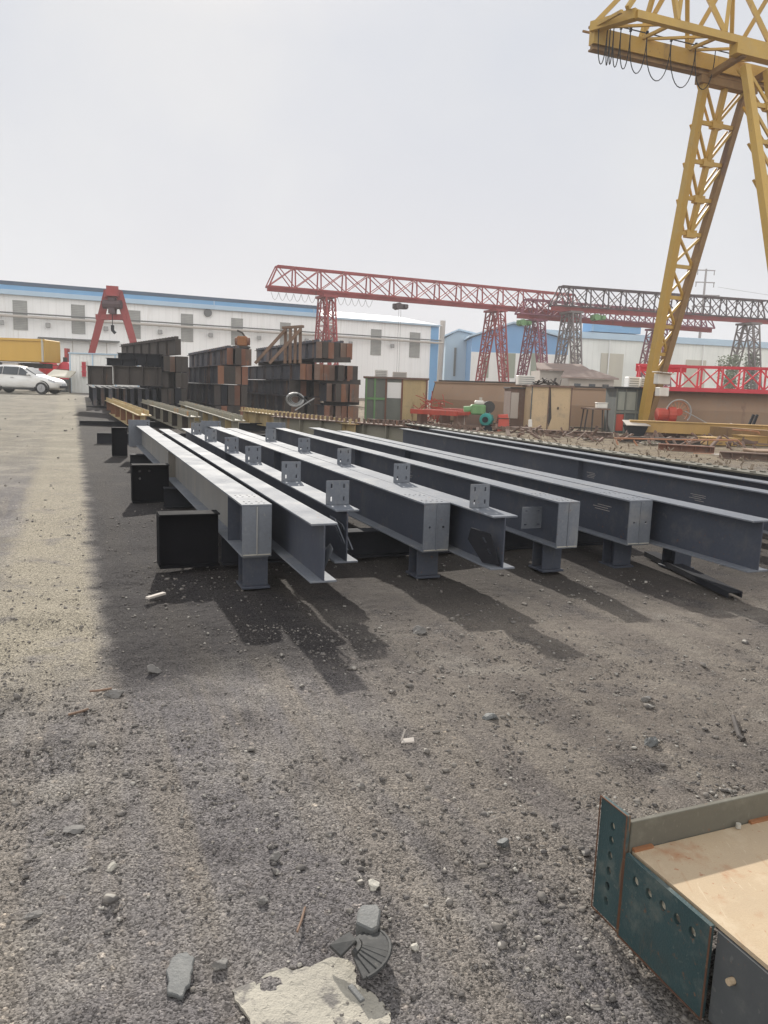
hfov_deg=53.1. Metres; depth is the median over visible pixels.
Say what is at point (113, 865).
stone
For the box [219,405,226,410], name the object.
stacked beam
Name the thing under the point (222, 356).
stacked beam
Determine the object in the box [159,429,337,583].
steel beam
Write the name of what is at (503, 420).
red gear case
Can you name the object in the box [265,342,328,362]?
stacked beam
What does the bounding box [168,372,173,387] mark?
stacked beam
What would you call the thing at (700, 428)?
end carriage
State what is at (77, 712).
stick
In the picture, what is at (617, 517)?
steel beam
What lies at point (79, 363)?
site office
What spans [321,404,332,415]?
stacked beam
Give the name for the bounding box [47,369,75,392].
loading table
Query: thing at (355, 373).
stacked beam
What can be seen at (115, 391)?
stacked beam
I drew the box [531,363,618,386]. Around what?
tiled house
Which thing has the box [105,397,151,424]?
studded girder
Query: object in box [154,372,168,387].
stacked beam
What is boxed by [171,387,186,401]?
stacked beam
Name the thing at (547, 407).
site cabin
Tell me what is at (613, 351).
long hall
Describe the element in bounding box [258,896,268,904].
stone
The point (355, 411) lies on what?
stacked beam
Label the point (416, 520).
steel beam
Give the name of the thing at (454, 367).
door
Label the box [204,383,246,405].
stacked beam
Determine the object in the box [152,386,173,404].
stacked beam
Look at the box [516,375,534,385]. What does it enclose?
roof box
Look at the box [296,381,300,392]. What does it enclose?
stacked beam
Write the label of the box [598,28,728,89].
festoon cable
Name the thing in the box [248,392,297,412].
stacked beam
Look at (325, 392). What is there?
stacked beam
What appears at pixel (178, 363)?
stacked beam
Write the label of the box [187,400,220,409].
stacked beam
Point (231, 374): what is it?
stacked beam
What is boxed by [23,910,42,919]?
stone
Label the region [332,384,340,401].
stacked beam
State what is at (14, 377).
car
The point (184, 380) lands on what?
stacked beam
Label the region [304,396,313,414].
stacked beam
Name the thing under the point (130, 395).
stacked beam
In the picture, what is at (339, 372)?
stacked beam
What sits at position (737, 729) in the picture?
bent rod
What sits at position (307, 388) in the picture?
stacked beam
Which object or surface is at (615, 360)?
door
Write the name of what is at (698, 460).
rubble
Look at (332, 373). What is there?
stacked beam
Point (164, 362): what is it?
stacked beam
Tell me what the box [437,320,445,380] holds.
chimney pipe
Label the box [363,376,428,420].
site cabin
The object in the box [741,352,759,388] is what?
tree
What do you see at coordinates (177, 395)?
stacked beam
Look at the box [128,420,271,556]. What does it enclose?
steel beam
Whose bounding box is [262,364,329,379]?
stacked beam
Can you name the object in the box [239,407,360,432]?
studded girder
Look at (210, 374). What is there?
stacked beam
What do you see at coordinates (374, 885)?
stone
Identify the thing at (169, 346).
stacked beam
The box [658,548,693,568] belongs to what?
pedestal
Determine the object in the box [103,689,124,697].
stone
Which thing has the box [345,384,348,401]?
stacked beam
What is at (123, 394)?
stacked beam
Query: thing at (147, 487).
beam offcut
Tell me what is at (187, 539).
beam offcut
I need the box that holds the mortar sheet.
[232,957,390,1023]
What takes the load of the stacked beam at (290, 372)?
on the stacked beam at (298, 383)
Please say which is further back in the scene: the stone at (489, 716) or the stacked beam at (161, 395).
the stacked beam at (161, 395)
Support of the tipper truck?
on the ground
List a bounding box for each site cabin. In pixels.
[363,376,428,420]
[503,387,525,426]
[522,385,574,430]
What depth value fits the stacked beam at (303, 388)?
33.59 m
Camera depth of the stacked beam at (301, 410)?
33.65 m
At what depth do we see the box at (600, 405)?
31.39 m
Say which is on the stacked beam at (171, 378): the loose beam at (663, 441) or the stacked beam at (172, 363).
the stacked beam at (172, 363)
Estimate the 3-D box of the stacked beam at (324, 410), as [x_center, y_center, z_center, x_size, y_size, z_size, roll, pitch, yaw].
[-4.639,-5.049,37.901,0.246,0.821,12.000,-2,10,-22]
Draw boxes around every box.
[375,370,387,376]
[393,372,406,377]
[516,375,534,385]
[595,402,607,407]
[624,377,639,386]
[639,378,644,386]
[697,436,739,445]
[732,434,767,445]
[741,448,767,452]
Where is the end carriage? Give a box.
[629,420,767,436]
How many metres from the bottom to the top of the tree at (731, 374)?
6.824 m
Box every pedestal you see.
[236,555,269,589]
[406,546,439,578]
[528,540,563,572]
[599,538,632,568]
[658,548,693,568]
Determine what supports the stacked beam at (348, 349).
on the bearer at (263, 364)
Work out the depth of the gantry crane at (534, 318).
88.17 m
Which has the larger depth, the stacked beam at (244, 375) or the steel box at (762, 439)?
the stacked beam at (244, 375)
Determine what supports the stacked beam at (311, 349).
on the bearer at (336, 360)
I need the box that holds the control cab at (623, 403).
[602,386,642,432]
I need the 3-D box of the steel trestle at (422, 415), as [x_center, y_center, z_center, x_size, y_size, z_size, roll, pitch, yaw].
[2.414,-4.019,33.020,2.477,0.733,1.140,9,12,38]
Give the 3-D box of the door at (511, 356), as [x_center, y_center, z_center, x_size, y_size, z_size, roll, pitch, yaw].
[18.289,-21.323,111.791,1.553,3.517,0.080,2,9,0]
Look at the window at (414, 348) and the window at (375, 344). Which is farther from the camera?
the window at (414, 348)
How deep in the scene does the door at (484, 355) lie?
111.86 m
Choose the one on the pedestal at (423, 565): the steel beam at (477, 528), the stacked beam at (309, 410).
the steel beam at (477, 528)
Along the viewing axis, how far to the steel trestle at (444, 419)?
35.45 m
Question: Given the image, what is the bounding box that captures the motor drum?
[479,412,493,430]
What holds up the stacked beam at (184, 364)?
on the stacked beam at (184, 380)
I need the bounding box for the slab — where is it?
[166,952,194,999]
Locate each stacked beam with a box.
[87,366,112,384]
[88,385,96,405]
[94,385,104,405]
[101,386,112,404]
[106,386,118,399]
[107,358,137,365]
[112,366,162,385]
[112,386,126,401]
[117,386,133,404]
[118,353,162,365]
[119,336,180,355]
[123,386,141,406]
[129,386,148,405]
[137,387,155,400]
[140,386,167,403]
[141,355,169,371]
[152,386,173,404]
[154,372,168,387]
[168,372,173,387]
[169,387,180,404]
[170,356,174,371]
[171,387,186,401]
[174,372,181,387]
[175,356,181,371]
[178,356,187,372]
[182,373,187,387]
[183,365,223,383]
[184,383,220,404]
[187,345,232,367]
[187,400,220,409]
[196,383,226,404]
[199,383,234,405]
[202,383,239,405]
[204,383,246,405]
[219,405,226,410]
[224,345,240,365]
[224,366,228,383]
[225,405,233,412]
[229,366,234,383]
[234,349,245,365]
[234,406,239,414]
[235,366,240,384]
[236,366,247,384]
[241,348,251,365]
[246,392,290,412]
[247,380,295,395]
[248,364,305,379]
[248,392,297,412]
[251,392,304,413]
[254,339,321,362]
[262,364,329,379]
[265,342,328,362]
[265,364,323,379]
[266,364,311,379]
[273,340,333,362]
[279,343,339,362]
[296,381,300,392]
[300,381,305,395]
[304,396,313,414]
[305,365,343,380]
[306,381,309,395]
[307,396,320,414]
[309,341,345,361]
[309,383,331,401]
[310,381,319,396]
[312,364,319,379]
[312,365,334,380]
[313,343,352,361]
[315,404,329,416]
[321,402,358,421]
[321,403,346,420]
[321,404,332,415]
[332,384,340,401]
[333,405,340,417]
[341,384,344,401]
[343,405,352,420]
[345,366,352,380]
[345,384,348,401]
[348,384,354,401]
[352,366,357,379]
[355,384,358,401]
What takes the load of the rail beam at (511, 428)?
on the ground
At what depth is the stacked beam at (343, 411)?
32.74 m
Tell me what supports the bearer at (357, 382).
on the stacked beam at (325, 392)
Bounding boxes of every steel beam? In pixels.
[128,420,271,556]
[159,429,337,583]
[181,423,358,563]
[201,421,450,552]
[226,428,517,569]
[266,422,579,548]
[309,427,652,545]
[338,431,767,572]
[399,428,767,533]
[429,429,767,489]
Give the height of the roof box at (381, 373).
0.385 m
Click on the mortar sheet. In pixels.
(319, 993)
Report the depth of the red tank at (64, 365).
51.33 m
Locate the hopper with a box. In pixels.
[622,420,650,435]
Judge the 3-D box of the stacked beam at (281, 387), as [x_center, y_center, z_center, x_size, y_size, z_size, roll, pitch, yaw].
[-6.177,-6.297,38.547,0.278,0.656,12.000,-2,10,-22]
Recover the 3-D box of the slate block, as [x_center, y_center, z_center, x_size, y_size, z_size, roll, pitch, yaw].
[-0.047,1.228,2.293,0.073,0.050,0.113,2,9,0]
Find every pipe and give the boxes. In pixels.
[295,398,314,410]
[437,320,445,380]
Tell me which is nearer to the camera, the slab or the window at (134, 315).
the slab
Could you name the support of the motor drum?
on the ground
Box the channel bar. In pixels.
[644,551,742,597]
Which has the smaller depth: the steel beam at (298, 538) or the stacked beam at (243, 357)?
the steel beam at (298, 538)
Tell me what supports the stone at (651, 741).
on the ground
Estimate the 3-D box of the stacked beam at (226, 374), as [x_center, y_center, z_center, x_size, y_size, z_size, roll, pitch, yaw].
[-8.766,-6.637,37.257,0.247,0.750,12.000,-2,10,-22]
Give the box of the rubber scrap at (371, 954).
[330,928,391,980]
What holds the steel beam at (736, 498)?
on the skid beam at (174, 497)
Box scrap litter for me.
[402,419,767,449]
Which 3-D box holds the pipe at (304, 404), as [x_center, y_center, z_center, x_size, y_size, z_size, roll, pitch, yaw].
[-3.172,-4.309,30.724,0.789,0.548,0.060,2,9,0]
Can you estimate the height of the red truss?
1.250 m
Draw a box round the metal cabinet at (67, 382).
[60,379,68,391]
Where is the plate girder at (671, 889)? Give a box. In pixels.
[591,789,767,1023]
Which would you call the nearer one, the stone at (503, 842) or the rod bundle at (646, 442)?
the stone at (503, 842)
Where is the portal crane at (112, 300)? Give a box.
[88,285,136,352]
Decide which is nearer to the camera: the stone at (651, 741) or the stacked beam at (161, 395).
the stone at (651, 741)
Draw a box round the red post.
[64,348,69,361]
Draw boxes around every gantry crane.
[265,265,578,381]
[514,298,714,386]
[549,285,767,389]
[582,0,767,442]
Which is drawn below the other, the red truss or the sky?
the red truss
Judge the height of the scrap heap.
0.652 m
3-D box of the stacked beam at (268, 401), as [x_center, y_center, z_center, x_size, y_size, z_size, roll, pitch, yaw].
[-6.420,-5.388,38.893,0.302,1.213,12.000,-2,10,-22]
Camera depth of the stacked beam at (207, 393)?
34.68 m
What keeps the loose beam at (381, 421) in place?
on the ground
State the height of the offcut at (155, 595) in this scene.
0.015 m
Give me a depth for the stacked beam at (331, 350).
32.64 m
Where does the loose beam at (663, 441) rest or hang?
on the ground
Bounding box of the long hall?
[546,323,767,389]
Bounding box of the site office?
[68,352,139,392]
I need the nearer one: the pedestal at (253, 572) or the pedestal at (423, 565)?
the pedestal at (253, 572)
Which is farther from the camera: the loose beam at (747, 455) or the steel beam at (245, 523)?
the loose beam at (747, 455)
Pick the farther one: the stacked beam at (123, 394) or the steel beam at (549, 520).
the stacked beam at (123, 394)
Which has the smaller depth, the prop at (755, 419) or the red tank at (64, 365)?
the prop at (755, 419)
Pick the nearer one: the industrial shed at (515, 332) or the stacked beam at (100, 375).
the stacked beam at (100, 375)
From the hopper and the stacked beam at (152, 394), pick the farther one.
the stacked beam at (152, 394)
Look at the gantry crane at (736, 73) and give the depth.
28.09 m
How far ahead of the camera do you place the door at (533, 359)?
111.67 m
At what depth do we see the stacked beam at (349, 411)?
32.77 m
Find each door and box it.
[57,341,106,364]
[453,348,456,375]
[483,355,488,377]
[505,353,515,377]
[530,353,539,375]
[600,353,623,386]
[683,360,705,387]
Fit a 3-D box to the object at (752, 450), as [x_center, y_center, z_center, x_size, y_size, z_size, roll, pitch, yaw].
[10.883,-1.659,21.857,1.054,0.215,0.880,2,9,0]
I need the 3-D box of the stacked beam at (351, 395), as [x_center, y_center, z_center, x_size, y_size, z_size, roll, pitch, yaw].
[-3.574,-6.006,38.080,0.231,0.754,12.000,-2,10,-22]
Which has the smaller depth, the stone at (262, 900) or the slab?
the slab
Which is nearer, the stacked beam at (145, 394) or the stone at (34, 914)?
the stone at (34, 914)
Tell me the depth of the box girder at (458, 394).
38.93 m
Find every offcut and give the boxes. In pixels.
[111,427,127,456]
[131,463,169,502]
[145,592,165,598]
[156,510,219,568]
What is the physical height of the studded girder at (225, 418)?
0.560 m
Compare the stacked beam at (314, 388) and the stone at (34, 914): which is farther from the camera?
the stacked beam at (314, 388)
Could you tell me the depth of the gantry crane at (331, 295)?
81.60 m
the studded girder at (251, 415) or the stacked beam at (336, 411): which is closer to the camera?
the studded girder at (251, 415)
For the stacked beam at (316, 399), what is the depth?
33.59 m
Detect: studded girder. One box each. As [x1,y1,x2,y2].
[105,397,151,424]
[140,399,200,432]
[179,401,245,428]
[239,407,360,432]
[270,412,477,441]
[402,423,767,480]
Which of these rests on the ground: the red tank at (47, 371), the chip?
the red tank at (47, 371)
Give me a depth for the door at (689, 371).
131.32 m
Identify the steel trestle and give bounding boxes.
[410,409,470,428]
[435,408,462,423]
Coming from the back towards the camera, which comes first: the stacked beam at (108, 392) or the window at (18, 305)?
the window at (18, 305)
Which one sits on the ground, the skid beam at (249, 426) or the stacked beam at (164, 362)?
the skid beam at (249, 426)
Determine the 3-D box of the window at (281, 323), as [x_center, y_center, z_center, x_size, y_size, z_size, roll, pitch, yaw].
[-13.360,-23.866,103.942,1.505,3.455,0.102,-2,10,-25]
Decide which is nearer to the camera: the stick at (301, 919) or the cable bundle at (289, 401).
the stick at (301, 919)
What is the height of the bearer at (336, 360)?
0.269 m
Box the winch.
[652,399,691,437]
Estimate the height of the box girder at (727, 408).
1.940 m
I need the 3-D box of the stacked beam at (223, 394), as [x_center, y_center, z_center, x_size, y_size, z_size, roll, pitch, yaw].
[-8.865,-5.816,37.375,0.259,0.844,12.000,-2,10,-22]
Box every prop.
[748,414,754,423]
[752,414,758,424]
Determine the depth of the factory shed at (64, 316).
99.00 m
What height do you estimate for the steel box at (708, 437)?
0.264 m
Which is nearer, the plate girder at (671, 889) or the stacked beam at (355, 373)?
the plate girder at (671, 889)
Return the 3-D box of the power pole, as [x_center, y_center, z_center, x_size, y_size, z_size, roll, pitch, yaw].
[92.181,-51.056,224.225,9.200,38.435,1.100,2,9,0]
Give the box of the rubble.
[486,430,767,470]
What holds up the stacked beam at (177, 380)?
on the stacked beam at (177, 395)
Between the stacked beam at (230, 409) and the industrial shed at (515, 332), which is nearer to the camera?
the stacked beam at (230, 409)
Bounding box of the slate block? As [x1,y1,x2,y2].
[356,905,380,935]
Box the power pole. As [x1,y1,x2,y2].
[691,269,719,337]
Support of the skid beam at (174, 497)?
on the ground
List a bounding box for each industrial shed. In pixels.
[437,329,474,380]
[463,321,572,381]
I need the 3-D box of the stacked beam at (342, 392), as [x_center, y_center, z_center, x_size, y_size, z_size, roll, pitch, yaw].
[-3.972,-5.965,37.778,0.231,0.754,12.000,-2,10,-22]
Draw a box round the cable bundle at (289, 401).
[286,392,310,406]
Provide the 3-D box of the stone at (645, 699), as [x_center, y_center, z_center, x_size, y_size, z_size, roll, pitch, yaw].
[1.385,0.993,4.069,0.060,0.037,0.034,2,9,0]
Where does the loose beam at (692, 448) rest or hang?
on the ground
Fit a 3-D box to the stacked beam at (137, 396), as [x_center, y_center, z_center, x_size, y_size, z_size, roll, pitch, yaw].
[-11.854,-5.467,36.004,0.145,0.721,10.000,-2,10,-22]
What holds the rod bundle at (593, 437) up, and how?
on the ground
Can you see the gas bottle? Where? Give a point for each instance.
(530, 423)
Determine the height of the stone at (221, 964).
0.033 m
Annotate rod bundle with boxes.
[583,436,599,439]
[639,441,660,444]
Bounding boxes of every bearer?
[87,406,106,408]
[258,362,285,365]
[282,361,314,363]
[313,357,350,362]
[323,380,360,384]
[323,400,358,404]
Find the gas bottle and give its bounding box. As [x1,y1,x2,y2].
[528,419,531,426]
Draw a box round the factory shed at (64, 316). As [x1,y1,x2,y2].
[0,280,443,399]
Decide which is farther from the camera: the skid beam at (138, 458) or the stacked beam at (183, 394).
the stacked beam at (183, 394)
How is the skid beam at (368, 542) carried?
on the ground
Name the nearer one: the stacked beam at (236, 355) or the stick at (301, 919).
the stick at (301, 919)
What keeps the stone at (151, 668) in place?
on the ground
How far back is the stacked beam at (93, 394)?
30.93 m
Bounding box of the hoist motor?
[234,330,249,348]
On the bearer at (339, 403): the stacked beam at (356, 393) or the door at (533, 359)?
the stacked beam at (356, 393)
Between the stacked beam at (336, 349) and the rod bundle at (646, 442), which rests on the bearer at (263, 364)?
the stacked beam at (336, 349)
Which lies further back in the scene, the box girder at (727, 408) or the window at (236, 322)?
the window at (236, 322)
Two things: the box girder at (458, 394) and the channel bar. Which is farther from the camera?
the box girder at (458, 394)
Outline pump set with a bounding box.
[463,397,494,428]
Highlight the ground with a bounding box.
[0,389,767,1023]
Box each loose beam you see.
[370,419,433,424]
[532,429,612,437]
[620,436,700,444]
[658,443,714,452]
[719,451,767,460]
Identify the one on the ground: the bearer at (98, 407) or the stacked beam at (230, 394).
the bearer at (98, 407)
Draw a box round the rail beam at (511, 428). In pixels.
[426,423,541,430]
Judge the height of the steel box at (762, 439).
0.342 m
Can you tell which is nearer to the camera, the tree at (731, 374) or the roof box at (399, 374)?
the roof box at (399, 374)
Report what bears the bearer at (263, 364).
on the stacked beam at (315, 371)
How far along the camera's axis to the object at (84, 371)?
48.17 m
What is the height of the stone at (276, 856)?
0.036 m
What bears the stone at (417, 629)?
on the ground
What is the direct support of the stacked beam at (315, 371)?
on the stacked beam at (303, 388)
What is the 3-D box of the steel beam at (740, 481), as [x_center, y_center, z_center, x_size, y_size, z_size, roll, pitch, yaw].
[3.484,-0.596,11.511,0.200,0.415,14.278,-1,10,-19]
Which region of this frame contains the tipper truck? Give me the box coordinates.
[0,338,60,390]
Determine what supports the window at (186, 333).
in the factory shed at (64, 316)
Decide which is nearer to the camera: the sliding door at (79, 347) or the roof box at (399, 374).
the roof box at (399, 374)
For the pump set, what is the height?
1.328 m
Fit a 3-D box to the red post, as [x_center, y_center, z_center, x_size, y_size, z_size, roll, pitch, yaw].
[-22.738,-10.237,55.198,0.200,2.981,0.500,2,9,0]
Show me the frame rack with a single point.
(286, 342)
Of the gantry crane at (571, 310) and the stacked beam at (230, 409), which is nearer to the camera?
the stacked beam at (230, 409)
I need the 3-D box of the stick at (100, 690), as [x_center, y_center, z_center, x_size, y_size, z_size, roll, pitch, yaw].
[-1.463,0.919,3.965,0.109,0.014,0.020,-1,10,-20]
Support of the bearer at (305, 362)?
on the stacked beam at (315, 371)
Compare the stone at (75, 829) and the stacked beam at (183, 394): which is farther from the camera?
the stacked beam at (183, 394)
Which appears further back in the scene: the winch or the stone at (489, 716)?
the winch
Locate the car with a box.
[0,365,67,393]
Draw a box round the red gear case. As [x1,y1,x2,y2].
[496,414,510,430]
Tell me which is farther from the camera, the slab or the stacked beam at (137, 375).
the stacked beam at (137, 375)
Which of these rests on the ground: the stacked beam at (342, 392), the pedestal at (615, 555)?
the pedestal at (615, 555)
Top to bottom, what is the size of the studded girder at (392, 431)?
0.599 m
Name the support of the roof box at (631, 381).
on the control cab at (623, 403)
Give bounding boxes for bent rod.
[731,715,745,741]
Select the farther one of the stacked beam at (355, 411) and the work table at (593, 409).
the stacked beam at (355, 411)
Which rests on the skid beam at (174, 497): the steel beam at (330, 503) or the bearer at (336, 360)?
the steel beam at (330, 503)
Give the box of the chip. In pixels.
[348,984,364,1002]
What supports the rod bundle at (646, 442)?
on the ground
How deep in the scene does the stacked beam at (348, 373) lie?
32.87 m
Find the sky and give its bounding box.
[0,0,767,341]
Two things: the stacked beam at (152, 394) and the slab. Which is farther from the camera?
the stacked beam at (152, 394)
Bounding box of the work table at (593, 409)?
[579,407,610,431]
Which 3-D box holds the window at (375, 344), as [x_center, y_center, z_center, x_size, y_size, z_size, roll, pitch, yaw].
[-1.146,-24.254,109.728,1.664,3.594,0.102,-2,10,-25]
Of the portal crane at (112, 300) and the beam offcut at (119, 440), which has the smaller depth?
the beam offcut at (119, 440)
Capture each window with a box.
[12,300,27,329]
[71,304,84,333]
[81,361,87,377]
[128,310,140,338]
[181,314,192,341]
[231,318,242,344]
[280,322,290,344]
[327,326,335,340]
[370,329,381,354]
[409,332,419,357]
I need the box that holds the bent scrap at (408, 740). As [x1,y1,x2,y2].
[401,729,413,743]
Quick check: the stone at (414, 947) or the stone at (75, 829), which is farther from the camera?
the stone at (75, 829)
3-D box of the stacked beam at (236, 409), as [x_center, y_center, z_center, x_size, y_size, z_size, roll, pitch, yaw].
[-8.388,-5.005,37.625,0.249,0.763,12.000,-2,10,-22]
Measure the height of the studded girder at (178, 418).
0.560 m
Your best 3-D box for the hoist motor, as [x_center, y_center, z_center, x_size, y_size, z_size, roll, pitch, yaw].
[-5.949,-7.273,32.286,0.600,0.752,0.400,2,9,0]
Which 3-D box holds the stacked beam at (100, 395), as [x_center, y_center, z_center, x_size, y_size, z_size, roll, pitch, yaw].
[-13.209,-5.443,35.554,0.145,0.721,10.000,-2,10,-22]
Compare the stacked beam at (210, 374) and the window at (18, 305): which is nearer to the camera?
the stacked beam at (210, 374)
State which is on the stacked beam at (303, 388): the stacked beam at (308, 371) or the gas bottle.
the stacked beam at (308, 371)
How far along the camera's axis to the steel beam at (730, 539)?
6.66 m
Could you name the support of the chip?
on the mortar sheet
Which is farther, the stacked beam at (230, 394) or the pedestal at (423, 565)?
the stacked beam at (230, 394)
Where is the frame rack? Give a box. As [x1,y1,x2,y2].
[254,325,303,363]
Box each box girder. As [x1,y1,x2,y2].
[430,380,521,422]
[570,386,767,427]
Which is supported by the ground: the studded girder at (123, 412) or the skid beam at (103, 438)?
the skid beam at (103, 438)
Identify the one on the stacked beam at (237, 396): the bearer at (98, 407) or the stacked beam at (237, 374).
the stacked beam at (237, 374)
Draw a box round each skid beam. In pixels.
[79,420,265,430]
[97,433,264,443]
[130,454,151,467]
[163,486,194,507]
[220,528,602,564]
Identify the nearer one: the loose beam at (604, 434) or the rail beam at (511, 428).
the loose beam at (604, 434)
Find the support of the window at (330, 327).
in the factory shed at (64, 316)
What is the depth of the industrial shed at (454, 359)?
119.61 m
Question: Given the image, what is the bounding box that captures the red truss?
[635,364,767,393]
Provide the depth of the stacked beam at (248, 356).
32.30 m
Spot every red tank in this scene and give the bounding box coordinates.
[39,363,57,374]
[56,357,68,378]
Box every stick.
[68,708,88,715]
[89,687,111,691]
[296,906,305,932]
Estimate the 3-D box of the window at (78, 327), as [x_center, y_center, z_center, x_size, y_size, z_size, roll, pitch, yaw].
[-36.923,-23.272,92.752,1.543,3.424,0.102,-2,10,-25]
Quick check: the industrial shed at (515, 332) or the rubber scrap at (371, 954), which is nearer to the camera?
the rubber scrap at (371, 954)
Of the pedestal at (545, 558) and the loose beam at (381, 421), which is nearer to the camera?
the pedestal at (545, 558)
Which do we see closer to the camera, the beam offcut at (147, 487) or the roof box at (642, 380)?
the beam offcut at (147, 487)
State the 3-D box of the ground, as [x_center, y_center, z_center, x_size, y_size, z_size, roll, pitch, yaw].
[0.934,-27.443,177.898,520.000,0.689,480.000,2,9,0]
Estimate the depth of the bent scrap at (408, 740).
3.50 m
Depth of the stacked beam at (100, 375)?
30.37 m
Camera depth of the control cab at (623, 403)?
33.27 m
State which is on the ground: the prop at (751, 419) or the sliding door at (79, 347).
the prop at (751, 419)
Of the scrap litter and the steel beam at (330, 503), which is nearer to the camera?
the steel beam at (330, 503)
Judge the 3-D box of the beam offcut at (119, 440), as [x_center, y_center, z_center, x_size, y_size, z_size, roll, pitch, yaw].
[-5.506,-1.461,15.989,0.306,0.600,0.200,-2,10,-22]
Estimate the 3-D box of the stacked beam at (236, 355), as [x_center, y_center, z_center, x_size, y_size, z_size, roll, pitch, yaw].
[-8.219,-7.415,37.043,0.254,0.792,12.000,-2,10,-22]
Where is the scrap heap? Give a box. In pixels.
[533,378,561,385]
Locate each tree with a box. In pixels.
[715,354,743,388]
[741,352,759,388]
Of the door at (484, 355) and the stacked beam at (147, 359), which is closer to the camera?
the stacked beam at (147, 359)
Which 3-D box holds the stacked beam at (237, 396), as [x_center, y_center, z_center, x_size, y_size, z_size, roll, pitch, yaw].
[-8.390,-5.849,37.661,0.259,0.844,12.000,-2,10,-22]
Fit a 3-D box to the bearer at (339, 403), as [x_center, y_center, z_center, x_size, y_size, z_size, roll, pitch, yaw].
[-1.841,-4.723,33.137,1.545,0.268,0.160,2,9,0]
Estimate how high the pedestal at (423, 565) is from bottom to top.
0.260 m
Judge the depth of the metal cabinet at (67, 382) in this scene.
47.41 m
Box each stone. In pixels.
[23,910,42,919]
[63,825,85,833]
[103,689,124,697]
[107,861,117,871]
[147,664,162,673]
[212,958,227,970]
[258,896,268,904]
[269,851,281,861]
[368,879,379,890]
[410,943,418,951]
[413,625,425,633]
[482,713,498,719]
[496,838,508,847]
[641,696,650,702]
[644,736,658,746]
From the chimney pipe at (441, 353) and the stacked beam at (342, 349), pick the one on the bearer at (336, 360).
the stacked beam at (342, 349)
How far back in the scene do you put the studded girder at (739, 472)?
11.84 m

